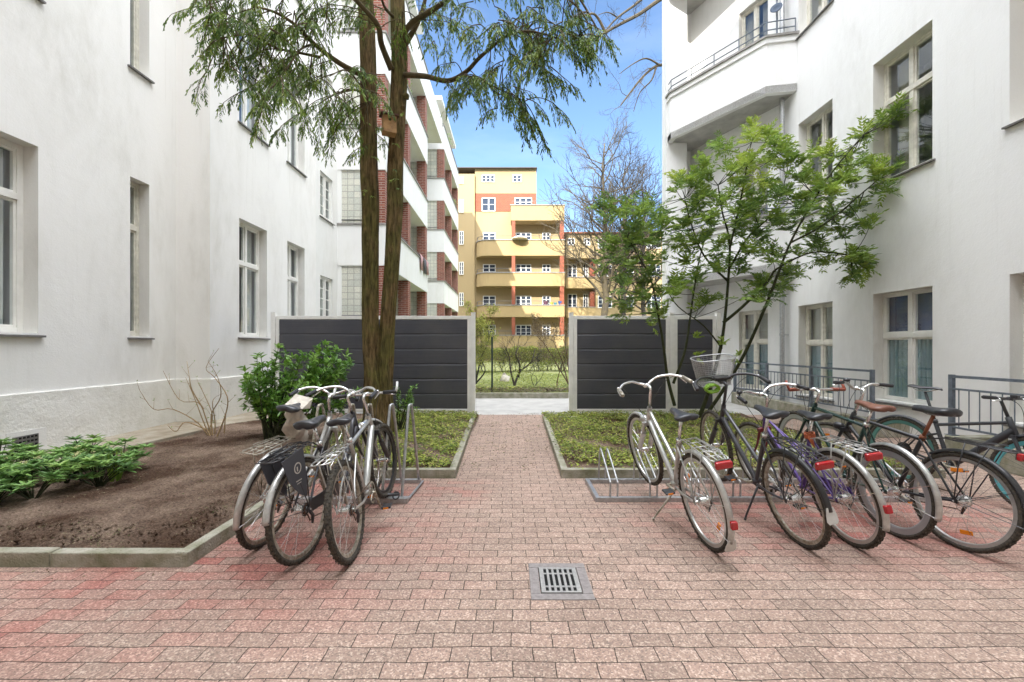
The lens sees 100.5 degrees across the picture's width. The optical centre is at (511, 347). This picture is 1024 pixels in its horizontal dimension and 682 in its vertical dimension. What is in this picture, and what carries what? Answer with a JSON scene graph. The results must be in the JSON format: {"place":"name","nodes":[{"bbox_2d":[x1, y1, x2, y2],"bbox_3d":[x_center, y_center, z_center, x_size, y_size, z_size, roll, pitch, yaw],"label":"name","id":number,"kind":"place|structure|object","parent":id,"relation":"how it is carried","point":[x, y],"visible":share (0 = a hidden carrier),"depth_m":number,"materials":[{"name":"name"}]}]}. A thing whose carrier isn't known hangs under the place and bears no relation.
{"place":"outdoors","nodes":[
{"label":"outdoors","id":0,"kind":"place"},
{"bbox_2d":[0,413,362,553],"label":"soil","id":1,"kind":"structure","parent":0,"point":[233,470],"depth_m":3.87,"materials":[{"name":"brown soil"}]},
{"bbox_2d":[0,462,22,472],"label":"skimmia plant","id":2,"kind":"object","parent":1,"relation":"on","point":[13,467],"visible":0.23,"depth_m":3.91,"materials":[{"name":"green plant"}]},
{"bbox_2d":[0,437,33,460],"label":"skimmia plant","id":3,"kind":"object","parent":1,"relation":"on","point":[5,442],"visible":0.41,"depth_m":4.71,"materials":[{"name":"green plant"}]},
{"bbox_2d":[0,466,37,502],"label":"skimmia plant","id":4,"kind":"object","parent":1,"relation":"on","point":[22,485],"visible":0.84,"depth_m":3.69,"materials":[{"name":"green plant"}]},
{"bbox_2d":[0,450,52,488],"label":"skimmia plant","id":5,"kind":"object","parent":1,"relation":"on","point":[23,454],"visible":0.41,"depth_m":4.25,"materials":[{"name":"green plant"}]},
{"bbox_2d":[0,443,54,476],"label":"skimmia plant","id":6,"kind":"object","parent":1,"relation":"on","point":[23,449],"visible":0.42,"depth_m":4.53,"materials":[{"name":"green plant"}]},
{"bbox_2d":[0,458,80,499],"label":"skimmia plant","id":7,"kind":"object","parent":1,"relation":"on","point":[60,475],"visible":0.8,"depth_m":3.85,"materials":[{"name":"green plant"}]},
{"bbox_2d":[18,451,102,482],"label":"skimmia plant","id":8,"kind":"object","parent":1,"relation":"on","point":[50,458],"visible":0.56,"depth_m":4.22,"materials":[{"name":"green plant"}]},
{"bbox_2d":[45,437,113,472],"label":"skimmia plant","id":9,"kind":"object","parent":1,"relation":"on","point":[75,448],"visible":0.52,"depth_m":4.61,"materials":[{"name":"green plant"}]},
{"bbox_2d":[46,433,127,453],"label":"skimmia plant","id":10,"kind":"object","parent":1,"relation":"on","point":[92,451],"visible":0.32,"depth_m":5.06,"materials":[{"name":"green plant"}]},
{"bbox_2d":[55,452,142,486],"bbox_3d":[-4.082,1.226,4.254,0.546,0.376,0.616,0,0,13],"label":"skimmia plant","id":11,"kind":"object","parent":1,"relation":"on","point":[99,465],"visible":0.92,"depth_m":4.19,"materials":[{"name":"green plant"}]},
{"bbox_2d":[106,450,124,481],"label":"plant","id":12,"kind":"object","parent":1,"relation":"on","point":[118,477],"visible":0.46,"depth_m":4.40,"materials":[{"name":"green plant"}]},
{"bbox_2d":[87,436,154,470],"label":"skimmia plant","id":13,"kind":"object","parent":1,"relation":"on","point":[131,448],"visible":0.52,"depth_m":4.70,"materials":[{"name":"green plant"}]},
{"bbox_2d":[137,348,234,436],"bbox_3d":[-5.008,0.749,6.619,1.337,1.464,0.468,0,0,0],"label":"bare twig shrub","id":14,"kind":"object","parent":1,"relation":"on","point":[212,414],"visible":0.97,"depth_m":6.56,"materials":[{"name":"bark"},{"name":"wood"}]},
{"bbox_2d":[236,339,361,440],"bbox_3d":[-3.237,0.655,6.527,1.807,1.551,1.270,0,0,0],"label":"laurel shrub","id":15,"kind":"object","parent":1,"relation":"on","point":[266,401],"visible":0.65,"depth_m":6.35,"materials":[{"name":"green plant"}]},
{"bbox_2d":[367,491,399,499],"bbox_3d":[-1.217,1.395,4.000,0.328,0.067,0.053,0,0,0],"label":"bicycle pump","id":16,"kind":"object","parent":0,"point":[396,493],"visible":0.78,"depth_m":4.00,"materials":[{"name":"grey paint"}]},
{"bbox_2d":[329,414,478,467],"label":"soil","id":17,"kind":"structure","parent":0,"point":[411,445],"depth_m":6.06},
{"bbox_2d":[303,409,478,468],"bbox_3d":[-1.807,1.375,7.000,2.347,0.120,4.406,0,0,0],"label":"ground cover","id":18,"kind":"object","parent":17,"relation":"on","point":[419,424],"visible":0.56,"depth_m":6.52,"materials":[{"name":"green plant"}]},
{"bbox_2d":[393,383,418,432],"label":"laurel shrub","id":19,"kind":"object","parent":17,"relation":"on","point":[408,400],"visible":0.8,"depth_m":7.09,"materials":[{"name":"green plant"}]},
{"bbox_2d":[0,415,1023,681],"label":"pavement","id":20,"kind":"structure","parent":0,"point":[430,583],"depth_m":2.50,"materials":[{"name":"red brick"}]},
{"bbox_2d":[13,411,267,472],"bbox_3d":[-5.310,1.438,5.600,1.619,0.185,7.200,0,0,0],"label":"gravel strip","id":21,"kind":"object","parent":20,"relation":"on","point":[161,433],"visible":0.27,"depth_m":6.73,"materials":[{"name":"beige gravel"}]},
{"bbox_2d":[0,411,476,566],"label":"kerb","id":22,"kind":"structure","parent":20,"relation":"on","point":[195,551],"depth_m":2.88,"materials":[{"name":"concrete"}]},
{"bbox_2d":[231,386,359,549],"bbox_3d":[-1.749,0.920,3.701,0.604,1.087,1.809,8,3,2],"label":"bicycle","id":23,"kind":"object","parent":20,"relation":"on","point":[294,405],"visible":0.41,"depth_m":3.32,"materials":[{"name":"silver metal"}]},
{"bbox_2d":[255,386,390,565],"bbox_3d":[-1.440,0.901,3.482,0.643,1.089,1.805,-4,4,7],"label":"bicycle","id":24,"kind":"object","parent":20,"relation":"on","point":[280,472],"visible":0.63,"depth_m":2.94,"materials":[{"name":"grey paint"}]},
{"bbox_2d":[309,381,397,565],"bbox_3d":[-1.210,0.894,3.487,0.588,1.117,1.761,-8,4,-3],"label":"bicycle","id":25,"kind":"object","parent":20,"relation":"on","point":[360,483],"visible":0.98,"depth_m":3.19,"materials":[{"name":"silver metal"}]},
{"bbox_2d":[292,403,423,503],"bbox_3d":[-1.529,1.028,4.345,1.141,0.904,0.650,0,0,0],"label":"bicycle rack","id":26,"kind":"object","parent":20,"relation":"on","point":[402,480],"visible":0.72,"depth_m":4.29,"materials":[{"name":"metal"}]},
{"bbox_2d":[270,312,474,411],"bbox_3d":[-2.998,0.366,9.220,4.413,2.227,0.108,0,0,0],"label":"privacy fence","id":27,"kind":"object","parent":20,"relation":"on","point":[434,357],"visible":0.63,"depth_m":9.20,"materials":[{"name":"metal"}]},
{"bbox_2d":[528,563,594,599],"bbox_3d":[0.300,1.485,2.696,0.376,0.030,0.418,0,0,0],"label":"drain grate","id":28,"kind":"object","parent":20,"relation":"on","point":[559,581],"visible":0.96,"depth_m":2.67,"materials":[{"name":"metal"}]},
{"bbox_2d":[569,312,720,413],"bbox_3d":[2.870,0.366,9.220,3.278,2.227,0.108,0,0,0],"label":"privacy fence","id":29,"kind":"object","parent":20,"relation":"on","point":[608,356],"visible":0.81,"depth_m":9.20,"materials":[{"name":"metal"}]},
{"bbox_2d":[617,374,737,552],"bbox_3d":[1.342,0.875,3.636,0.668,1.140,1.858,-8,7,-4],"label":"bicycle","id":30,"kind":"object","parent":20,"relation":"on","point":[727,542],"visible":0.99,"depth_m":3.32,"materials":[{"name":"silver metal"}]},
{"bbox_2d":[543,416,945,477],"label":"kerb","id":31,"kind":"structure","parent":20,"relation":"on","point":[564,471],"depth_m":4.80,"materials":[{"name":"concrete"}]},
{"bbox_2d":[585,448,924,501],"bbox_3d":[2.420,1.277,4.360,3.240,0.405,0.600,0,0,0],"label":"bicycle rack","id":32,"kind":"object","parent":20,"relation":"on","point":[649,498],"visible":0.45,"depth_m":4.13,"materials":[{"name":"metal"}]},
{"bbox_2d":[690,354,838,549],"bbox_3d":[2.019,0.802,3.673,0.646,1.286,1.818,-9,9,-2],"label":"bicycle","id":33,"kind":"object","parent":20,"relation":"on","point":[830,519],"visible":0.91,"depth_m":3.39,"materials":[{"name":"grey paint"}]},
{"bbox_2d":[734,383,892,549],"bbox_3d":[2.464,0.916,3.705,0.646,1.108,1.834,-8,2,0],"label":"bicycle","id":34,"kind":"object","parent":20,"relation":"on","point":[843,493],"visible":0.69,"depth_m":3.22,"materials":[{"name":"purple paint"}]},
{"bbox_2d":[731,392,909,437],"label":"light well kerb","id":35,"kind":"structure","parent":20,"relation":"on","point":[753,400],"depth_m":8.62,"materials":[{"name":"concrete"}]},
{"bbox_2d":[732,361,877,419],"bbox_3d":[5.900,0.774,9.125,0.100,0.812,4.410,0,0,0],"label":"railing","id":36,"kind":"object","parent":35,"relation":"on","point":[870,380],"visible":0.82,"depth_m":8.38,"materials":[{"name":"grey metal"}]},
{"bbox_2d":[662,0,1023,447],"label":"white corner building","id":37,"kind":"structure","parent":20,"relation":"on","point":[938,301],"depth_m":7.62,"materials":[{"name":"paint"}]},
{"bbox_2d":[736,310,769,391],"bbox_3d":[6.545,0.088,11.097,0.890,2.055,0.900,0,0,-25],"label":"window","id":38,"kind":"structure","parent":37,"relation":"in","point":[757,352],"depth_m":11.00,"materials":[{"name":"glass"}]},
{"bbox_2d":[742,160,767,217],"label":"window","id":39,"kind":"structure","parent":37,"relation":"in","point":[763,206],"depth_m":10.97,"materials":[{"name":"paint"}]},
{"bbox_2d":[742,0,767,47],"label":"window","id":40,"kind":"structure","parent":37,"relation":"in","point":[756,16],"depth_m":11.17,"materials":[{"name":"paint"}]},
{"bbox_2d":[770,0,782,32],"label":"balcony dish","id":41,"kind":"object","parent":37,"relation":"on","point":[776,7],"visible":0.95,"depth_m":9.85,"materials":[{"name":"grey metal"}]},
{"bbox_2d":[779,0,787,400],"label":"downpipe","id":42,"kind":"object","parent":37,"relation":"attached to","point":[782,334],"visible":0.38,"depth_m":9.98,"materials":[{"name":"metal"}]},
{"bbox_2d":[795,302,832,401],"bbox_3d":[6.925,0.092,9.145,0.950,2.045,1.130,0,0,0],"label":"window","id":43,"kind":"structure","parent":37,"relation":"in","point":[819,318],"depth_m":9.28,"materials":[{"name":"paint"}]},
{"bbox_2d":[795,0,833,40],"bbox_3d":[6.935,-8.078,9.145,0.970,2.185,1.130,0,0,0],"label":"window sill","id":44,"kind":"structure","parent":37,"relation":"in","point":[815,8],"depth_m":9.57,"materials":[{"name":"paint"}]},
{"bbox_2d":[797,105,833,220],"bbox_3d":[6.935,-3.958,9.145,0.970,2.185,1.130,0,0,0],"label":"window","id":45,"kind":"structure","parent":37,"relation":"in","point":[823,123],"depth_m":9.53,"materials":[{"name":"paint"}]},
{"bbox_2d":[868,287,931,407],"bbox_3d":[6.925,0.017,7.120,0.950,1.935,1.180,0,0,0],"label":"window","id":46,"kind":"structure","parent":37,"relation":"in","point":[907,315],"depth_m":7.19,"materials":[{"name":"glass"}]},
{"bbox_2d":[868,29,935,188],"bbox_3d":[6.935,-3.967,7.120,0.970,2.205,1.180,0,0,0],"label":"window","id":47,"kind":"structure","parent":37,"relation":"in","point":[910,72],"depth_m":7.53,"materials":[{"name":"paint"}]},
{"bbox_2d":[1001,274,1023,428],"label":"window","id":48,"kind":"structure","parent":37,"relation":"in","point":[1018,426],"depth_m":5.55,"materials":[{"name":"paint"}]},
{"bbox_2d":[1001,118,1023,129],"bbox_3d":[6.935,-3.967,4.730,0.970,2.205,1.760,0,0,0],"label":"window sill","id":49,"kind":"structure","parent":37,"relation":"in","point":[1021,120],"depth_m":5.48,"materials":[{"name":"paint"}]},
{"bbox_2d":[776,380,942,539],"bbox_3d":[2.974,0.890,3.848,0.550,1.074,1.798,-2,6,-2],"label":"bicycle","id":50,"kind":"object","parent":20,"relation":"on","point":[932,516],"visible":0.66,"depth_m":3.37,"materials":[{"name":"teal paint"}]},
{"bbox_2d":[798,378,1023,553],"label":"bicycle","id":51,"kind":"object","parent":20,"relation":"on","point":[1007,481],"visible":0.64,"depth_m":3.17,"materials":[{"name":"grey paint"}]},
{"bbox_2d":[867,384,1023,505],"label":"bicycle","id":52,"kind":"object","parent":20,"relation":"on","point":[1015,436],"visible":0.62,"depth_m":4.24,"materials":[{"name":"grey paint"}]},
{"bbox_2d":[945,435,1023,476],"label":"light well kerb","id":53,"kind":"structure","parent":20,"relation":"on","point":[1006,466],"depth_m":5.20,"materials":[{"name":"concrete"}]},
{"bbox_2d":[945,374,1023,438],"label":"railing","id":54,"kind":"object","parent":53,"relation":"on","point":[952,388],"visible":0.88,"depth_m":5.49,"materials":[{"name":"grey metal"}]},
{"bbox_2d":[475,361,568,392],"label":"lawn","id":55,"kind":"structure","parent":0,"point":[488,377],"depth_m":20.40,"materials":[{"name":"plant"}]},
{"bbox_2d":[462,297,500,383],"bbox_3d":[-0.997,-0.183,13.792,1.309,2.774,1.816,0,0,0],"label":"garden shrub","id":56,"kind":"object","parent":55,"relation":"on","point":[482,324],"visible":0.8,"depth_m":13.52,"materials":[{"name":"green plant"}]},
{"bbox_2d":[475,345,568,371],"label":"hedge","id":57,"kind":"object","parent":55,"relation":"on","point":[527,349],"visible":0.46,"depth_m":22.69,"materials":[{"name":"green plant"}]},
{"bbox_2d":[475,337,568,392],"bbox_3d":[0.757,0.535,12.620,11.216,1.690,0.059,0,0,0],"label":"chain link fence","id":58,"kind":"object","parent":55,"relation":"on","point":[491,349],"visible":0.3,"depth_m":12.62,"materials":[{"name":"grey metal"}]},
{"bbox_2d":[475,384,568,392],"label":"ground cover","id":59,"kind":"object","parent":55,"relation":"on","point":[509,386],"visible":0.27,"depth_m":12.95,"materials":[{"name":"green plant"}]},
{"bbox_2d":[475,385,568,392],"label":"leaf litter","id":60,"kind":"object","parent":55,"relation":"on","point":[547,389],"visible":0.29,"depth_m":12.75,"materials":[{"name":"plant"}]},
{"bbox_2d":[500,327,546,385],"bbox_3d":[0.510,0.328,14.258,2.082,1.943,1.302,0,0,-35],"label":"garden shrub","id":61,"kind":"object","parent":55,"relation":"on","point":[519,370],"visible":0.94,"depth_m":14.13,"materials":[{"name":"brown plant"}]},
{"bbox_2d":[511,350,556,385],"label":"garden shrub","id":62,"kind":"object","parent":55,"relation":"on","point":[548,363],"visible":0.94,"depth_m":13.54,"materials":[{"name":"green plant"}]},
{"bbox_2d":[528,311,568,386],"bbox_3d":[1.261,0.066,13.555,1.532,2.426,1.357,0,0,0],"label":"climbing shrub","id":63,"kind":"object","parent":55,"relation":"on","point":[546,333],"visible":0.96,"depth_m":13.45,"materials":[{"name":"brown plant"}]},
{"bbox_2d":[535,112,659,315],"bbox_3d":[7.203,-8.519,32.545,10.756,19.649,11.576,0,0,0],"label":"bare tree","id":64,"kind":"object","parent":55,"relation":"on","point":[606,287],"visible":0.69,"depth_m":32.16,"materials":[{"name":"brown plant"}]},
{"bbox_2d":[537,0,661,120],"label":"overhanging bare tree","id":65,"kind":"object","parent":55,"relation":"on","point":[642,12],"visible":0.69,"depth_m":17.13,"materials":[{"name":"brown plant"}]},
{"bbox_2d":[552,127,661,315],"bbox_3d":[9.549,-7.785,32.997,10.069,18.190,10.425,0,0,-21],"label":"bare tree","id":66,"kind":"object","parent":55,"relation":"on","point":[623,181],"visible":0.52,"depth_m":32.78,"materials":[{"name":"brown plant"}]},
{"bbox_2d":[588,149,661,315],"bbox_3d":[11.476,-7.322,33.812,10.451,17.227,12.045,0,0,0],"label":"bare tree","id":67,"kind":"object","parent":55,"relation":"on","point":[642,309],"visible":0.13,"depth_m":34.03,"materials":[{"name":"grey plant"}]},
{"bbox_2d":[304,398,761,414],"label":"path","id":68,"kind":"structure","parent":0,"point":[505,406],"depth_m":10.62,"materials":[{"name":"concrete"}]},
{"bbox_2d":[416,0,661,231],"label":"sky","id":69,"kind":"structure","parent":0,"point":[499,146],"materials":[{"name":"blue"}]},
{"bbox_2d":[542,413,904,467],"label":"soil","id":70,"kind":"structure","parent":0,"point":[583,463],"depth_m":6.32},
{"bbox_2d":[391,413,896,469],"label":"leaf litter","id":71,"kind":"object","parent":70,"relation":"on","point":[537,446],"visible":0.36,"depth_m":6.03,"materials":[{"name":"brown plant"}]},
{"bbox_2d":[540,409,904,468],"bbox_3d":[2.610,1.375,6.997,4.183,0.121,4.433,0,0,0],"label":"ground cover","id":72,"kind":"object","parent":70,"relation":"on","point":[564,443],"visible":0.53,"depth_m":6.65,"materials":[{"name":"green plant"}]},
{"bbox_2d":[586,91,921,417],"bbox_3d":[4.388,-1.613,7.589,6.320,6.234,2.284,0,0,0],"label":"pinnate shrub tree","id":73,"kind":"object","parent":70,"relation":"on","point":[854,254],"visible":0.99,"depth_m":7.45,"materials":[{"name":"green plant"}]},
{"label":"ground","id":74,"kind":"structure","parent":0,"visible":0},
{"bbox_2d":[0,0,315,454],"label":"white building","id":75,"kind":"structure","parent":74,"relation":"on","point":[153,225],"depth_m":6.91,"materials":[{"name":"paint"}]},
{"bbox_2d":[0,137,45,336],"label":"window","id":76,"kind":"structure","parent":75,"relation":"in","point":[11,154],"depth_m":5.41,"materials":[{"name":"paint"}]},
{"bbox_2d":[127,181,154,339],"bbox_3d":[-6.525,-1.427,6.980,0.950,2.605,0.460,0,0,0],"label":"window","id":77,"kind":"structure","parent":75,"relation":"in","point":[134,188],"depth_m":7.10,"materials":[{"name":"paint"}]},
{"bbox_2d":[127,0,154,83],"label":"window","id":78,"kind":"structure","parent":75,"relation":"in","point":[134,4],"depth_m":7.10,"materials":[{"name":"paint"}]},
{"bbox_2d":[238,222,270,339],"bbox_3d":[-5.905,-1.383,9.035,0.950,2.435,1.070,0,0,0],"label":"window","id":79,"kind":"structure","parent":75,"relation":"in","point":[248,236],"depth_m":9.39,"materials":[{"name":"paint"}]},
{"bbox_2d":[238,13,270,146],"bbox_3d":[-5.905,-5.712,9.035,0.950,2.435,1.070,0,0,0],"label":"window","id":80,"kind":"structure","parent":75,"relation":"in","point":[248,124],"depth_m":9.33,"materials":[{"name":"paint"}]},
{"bbox_2d":[287,244,297,315],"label":"window","id":81,"kind":"structure","parent":75,"relation":"in","point":[292,252],"depth_m":11.16,"materials":[{"name":"paint"}]},
{"bbox_2d":[286,75,306,177],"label":"window","id":82,"kind":"structure","parent":75,"relation":"in","point":[292,145],"depth_m":11.16,"materials":[{"name":"paint"}]},
{"bbox_2d":[316,0,458,315],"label":"balcony building","id":83,"kind":"structure","parent":74,"relation":"on","point":[429,233],"depth_m":15.95,"materials":[{"name":"paint"}]},
{"bbox_2d":[320,276,330,315],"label":"window","id":84,"kind":"structure","parent":83,"relation":"in","point":[325,283],"depth_m":12.70,"materials":[{"name":"paint"}]},
{"bbox_2d":[320,70,330,120],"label":"window","id":85,"kind":"structure","parent":83,"relation":"in","point":[328,88],"depth_m":12.65,"materials":[{"name":"paint"}]},
{"bbox_2d":[319,172,334,225],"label":"window","id":86,"kind":"structure","parent":83,"relation":"in","point":[325,184],"depth_m":12.70,"materials":[{"name":"paint"}]},
{"bbox_2d":[163,0,621,435],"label":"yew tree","id":87,"kind":"object","parent":74,"relation":"on","point":[378,342],"visible":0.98,"depth_m":6.05,"materials":[{"name":"green plant"}]},
{"bbox_2d":[379,110,398,137],"bbox_3d":[-1.883,-3.414,6.510,0.270,0.314,0.269,0,0,-24],"label":"nest box","id":88,"kind":"object","parent":87,"relation":"attached to","point":[389,126],"visible":0.85,"depth_m":6.45,"materials":[{"name":"brown wood"}]},
{"bbox_2d":[458,167,564,361],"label":"ochre building","id":89,"kind":"structure","parent":74,"relation":"on","point":[516,281],"depth_m":40.10,"materials":[{"name":"paint"}]},
{"bbox_2d":[459,200,463,212],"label":"window","id":90,"kind":"structure","parent":89,"relation":"in","point":[461,202],"depth_m":40.03,"materials":[{"name":"paint"}]},
{"bbox_2d":[459,231,463,244],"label":"window","id":91,"kind":"structure","parent":89,"relation":"in","point":[461,233],"depth_m":40.03,"materials":[{"name":"glass"}]},
{"bbox_2d":[459,262,463,274],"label":"window","id":92,"kind":"structure","parent":89,"relation":"in","point":[461,264],"depth_m":40.03,"materials":[{"name":"paint"}]},
{"bbox_2d":[459,293,463,305],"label":"window","id":93,"kind":"structure","parent":89,"relation":"in","point":[461,295],"depth_m":40.03,"materials":[{"name":"paint"}]},
{"bbox_2d":[482,175,494,181],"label":"window","id":94,"kind":"structure","parent":89,"relation":"in","point":[485,178],"depth_m":40.34,"materials":[{"name":"paint"}]},
{"bbox_2d":[482,198,494,210],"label":"window","id":95,"kind":"structure","parent":89,"relation":"in","point":[488,204],"depth_m":40.35,"materials":[{"name":"paint"}]},
{"bbox_2d":[483,233,495,239],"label":"window","id":96,"kind":"structure","parent":89,"relation":"in","point":[485,235],"depth_m":40.37,"materials":[{"name":"paint"}]},
{"bbox_2d":[483,264,495,271],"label":"window","id":97,"kind":"structure","parent":89,"relation":"in","point":[484,265],"depth_m":40.37,"materials":[{"name":"glass"}]},
{"bbox_2d":[483,296,495,304],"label":"window","id":98,"kind":"structure","parent":89,"relation":"in","point":[490,300],"depth_m":40.37,"materials":[{"name":"paint"}]},
{"bbox_2d":[513,175,521,181],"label":"window","id":99,"kind":"structure","parent":89,"relation":"in","point":[516,178],"depth_m":40.34,"materials":[{"name":"paint"}]},
{"bbox_2d":[515,198,531,203],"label":"window","id":100,"kind":"structure","parent":89,"relation":"in","point":[522,200],"depth_m":40.35,"materials":[{"name":"paint"}]},
{"bbox_2d":[516,264,530,271],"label":"window","id":101,"kind":"structure","parent":89,"relation":"in","point":[517,265],"depth_m":40.37,"materials":[{"name":"paint"}]},
{"bbox_2d":[516,296,530,304],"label":"window","id":102,"kind":"structure","parent":89,"relation":"in","point":[520,300],"depth_m":40.37,"materials":[{"name":"paint"}]},
{"bbox_2d":[516,325,530,334],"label":"window","id":103,"kind":"structure","parent":89,"relation":"in","point":[523,329],"depth_m":40.37,"materials":[{"name":"paint"}]},
{"bbox_2d":[475,393,568,397],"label":"garden kerb","id":104,"kind":"structure","parent":74,"relation":"on","point":[521,395],"depth_m":12.30,"materials":[{"name":"concrete"}]},
{"bbox_2d":[564,232,661,359],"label":"ochre wing","id":105,"kind":"structure","parent":74,"relation":"on","point":[576,302],"depth_m":41.00,"materials":[{"name":"yellow paint"}]},
{"bbox_2d":[568,264,576,276],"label":"window","id":106,"kind":"structure","parent":105,"relation":"in","point":[571,273],"depth_m":42.17,"materials":[{"name":"paint"}]},
{"bbox_2d":[568,294,576,306],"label":"window","id":107,"kind":"structure","parent":105,"relation":"in","point":[572,298],"depth_m":42.17,"materials":[{"name":"paint"}]},
{"bbox_2d":[583,294,587,306],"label":"window","id":108,"kind":"structure","parent":105,"relation":"in","point":[585,296],"depth_m":42.17,"materials":[{"name":"paint"}]},
{"bbox_2d":[598,296,611,307],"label":"window","id":109,"kind":"structure","parent":105,"relation":"in","point":[600,300],"depth_m":40.97,"materials":[{"name":"paint"}]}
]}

